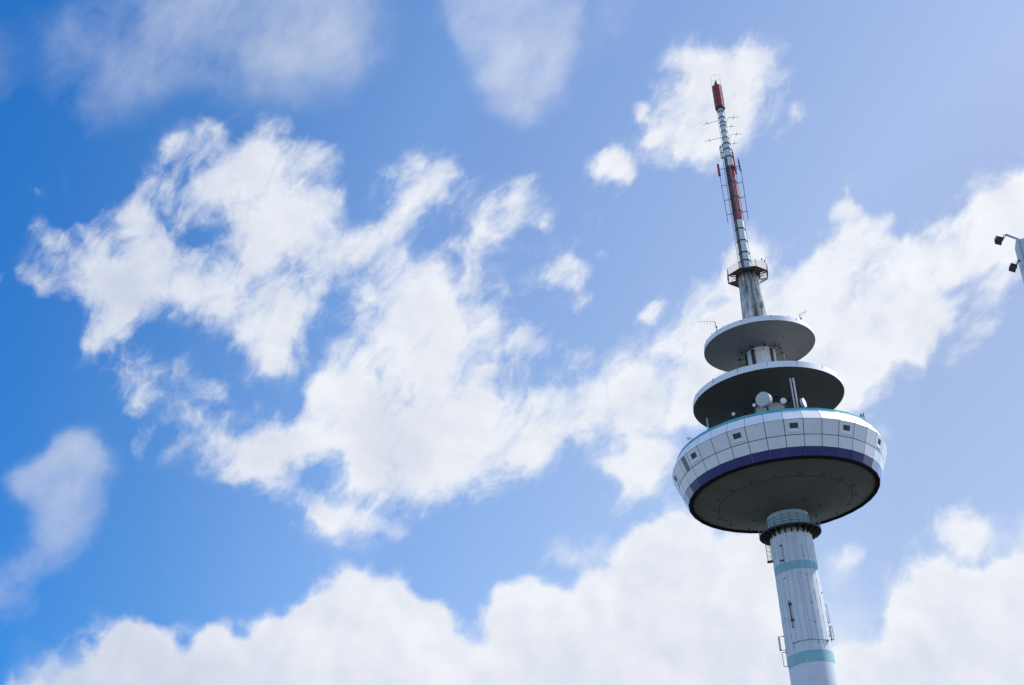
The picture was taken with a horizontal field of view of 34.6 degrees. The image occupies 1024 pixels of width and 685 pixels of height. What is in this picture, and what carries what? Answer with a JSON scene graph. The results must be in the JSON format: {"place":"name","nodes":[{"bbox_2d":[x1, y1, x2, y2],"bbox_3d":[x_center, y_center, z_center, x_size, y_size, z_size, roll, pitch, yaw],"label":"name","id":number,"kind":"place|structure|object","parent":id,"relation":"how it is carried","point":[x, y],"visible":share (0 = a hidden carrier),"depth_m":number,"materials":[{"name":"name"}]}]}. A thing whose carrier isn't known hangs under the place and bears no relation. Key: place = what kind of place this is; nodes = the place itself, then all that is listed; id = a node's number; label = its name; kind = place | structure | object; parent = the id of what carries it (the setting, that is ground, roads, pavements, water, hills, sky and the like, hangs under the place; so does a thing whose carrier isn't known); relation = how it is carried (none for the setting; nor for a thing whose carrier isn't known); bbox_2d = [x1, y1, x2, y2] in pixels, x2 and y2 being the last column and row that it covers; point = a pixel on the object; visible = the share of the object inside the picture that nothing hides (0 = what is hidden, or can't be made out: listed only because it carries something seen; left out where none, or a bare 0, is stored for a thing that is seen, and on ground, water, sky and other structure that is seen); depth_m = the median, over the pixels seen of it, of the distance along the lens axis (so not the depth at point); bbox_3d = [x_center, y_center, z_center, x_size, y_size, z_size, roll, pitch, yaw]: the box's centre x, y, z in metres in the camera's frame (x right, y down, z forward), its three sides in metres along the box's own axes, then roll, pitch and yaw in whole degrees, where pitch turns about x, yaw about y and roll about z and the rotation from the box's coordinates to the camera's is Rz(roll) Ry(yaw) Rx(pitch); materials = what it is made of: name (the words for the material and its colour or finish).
{"place":"outdoors","nodes":[
{"label":"outdoors","id":0,"kind":"place"},
{"bbox_2d":[0,0,1023,684],"label":"sky","id":1,"kind":"structure","parent":0,"point":[342,342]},
{"label":"ground","id":2,"kind":"structure","parent":0,"visible":0},
{"bbox_2d":[1015,238,1023,282],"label":"sign pylon","id":3,"kind":"object","parent":2,"relation":"on","point":[1019,247],"visible":1,"depth_m":44.05,"materials":[{"name":"metal"}]},
{"bbox_2d":[994,234,1019,244],"bbox_3d":[13.466,-2.782,44.433,0.806,0.386,0.210,-9,-29,8],"label":"floodlight","id":4,"kind":"object","parent":3,"relation":"attached to","point":[998,240],"visible":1,"depth_m":44.45,"materials":[{"name":"metal"}]},
{"bbox_2d":[1009,259,1019,271],"bbox_3d":[13.475,-2.058,44.049,0.339,0.310,0.210,-9,-29,8],"label":"floodlight","id":5,"kind":"object","parent":3,"relation":"attached to","point":[1012,267],"visible":1,"depth_m":43.99,"materials":[{"name":"metal"}]},
{"label":"pavement","id":6,"kind":"structure","parent":0,"visible":0},
{"bbox_2d":[672,74,886,684],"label":"telecommunications tower","id":7,"kind":"structure","parent":6,"relation":"on","point":[790,479],"depth_m":259.83,"materials":[{"name":"paint"}]},
{"bbox_2d":[698,321,717,330],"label":"yagi antenna","id":8,"kind":"object","parent":7,"relation":"on","point":[707,322],"visible":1,"depth_m":275.03,"materials":[{"name":"metal"}]},
{"bbox_2d":[720,169,730,221],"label":"side frame","id":9,"kind":"object","parent":7,"relation":"attached to","point":[724,200],"visible":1,"depth_m":293.09,"materials":[{"name":"metal"}]},
{"bbox_2d":[732,434,743,443],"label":"window","id":10,"kind":"structure","parent":7,"relation":"in","point":[739,439],"depth_m":254.18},
{"bbox_2d":[736,166,747,216],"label":"side frame","id":11,"kind":"object","parent":7,"relation":"attached to","point":[744,193],"visible":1,"depth_m":292.77,"materials":[{"name":"metal"}]},
{"bbox_2d":[756,392,771,410],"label":"dish antenna","id":12,"kind":"object","parent":7,"relation":"on","point":[763,399],"visible":0.96,"depth_m":257.52,"materials":[{"name":"metal"}]},
{"bbox_2d":[779,545,783,560],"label":"tube antenna","id":13,"kind":"object","parent":7,"relation":"attached to","point":[781,552],"visible":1,"depth_m":257.78,"materials":[{"name":"metal"}]},
{"bbox_2d":[778,635,785,650],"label":"panel antenna","id":14,"kind":"object","parent":7,"relation":"attached to","point":[779,643],"visible":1,"depth_m":254.07,"materials":[{"name":"metal"}]},
{"bbox_2d":[780,398,785,408],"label":"dish antenna","id":15,"kind":"object","parent":7,"relation":"on","point":[782,400],"visible":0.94,"depth_m":257.31,"materials":[{"name":"metal"}]},
{"bbox_2d":[788,600,793,627],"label":"tube antenna","id":16,"kind":"object","parent":7,"relation":"attached to","point":[789,604],"visible":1,"depth_m":253.00,"materials":[{"name":"black metal"}]},
{"bbox_2d":[789,378,798,407],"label":"mast antenna","id":17,"kind":"object","parent":7,"relation":"on","point":[794,394],"visible":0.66,"depth_m":258.15,"materials":[{"name":"metal"}]},
{"bbox_2d":[788,428,799,432],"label":"window","id":18,"kind":"structure","parent":7,"relation":"in","point":[792,429],"depth_m":252.33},
{"bbox_2d":[799,398,806,407],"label":"dish antenna","id":19,"kind":"object","parent":7,"relation":"on","point":[802,403],"visible":0.93,"depth_m":257.25,"materials":[{"name":"metal"}]},
{"bbox_2d":[829,626,834,640],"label":"panel antenna","id":20,"kind":"object","parent":7,"relation":"attached to","point":[831,633],"visible":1,"depth_m":253.13,"materials":[{"name":"metal"}]},
{"bbox_2d":[842,424,850,434],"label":"window","id":21,"kind":"structure","parent":7,"relation":"in","point":[844,431],"depth_m":254.49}
]}

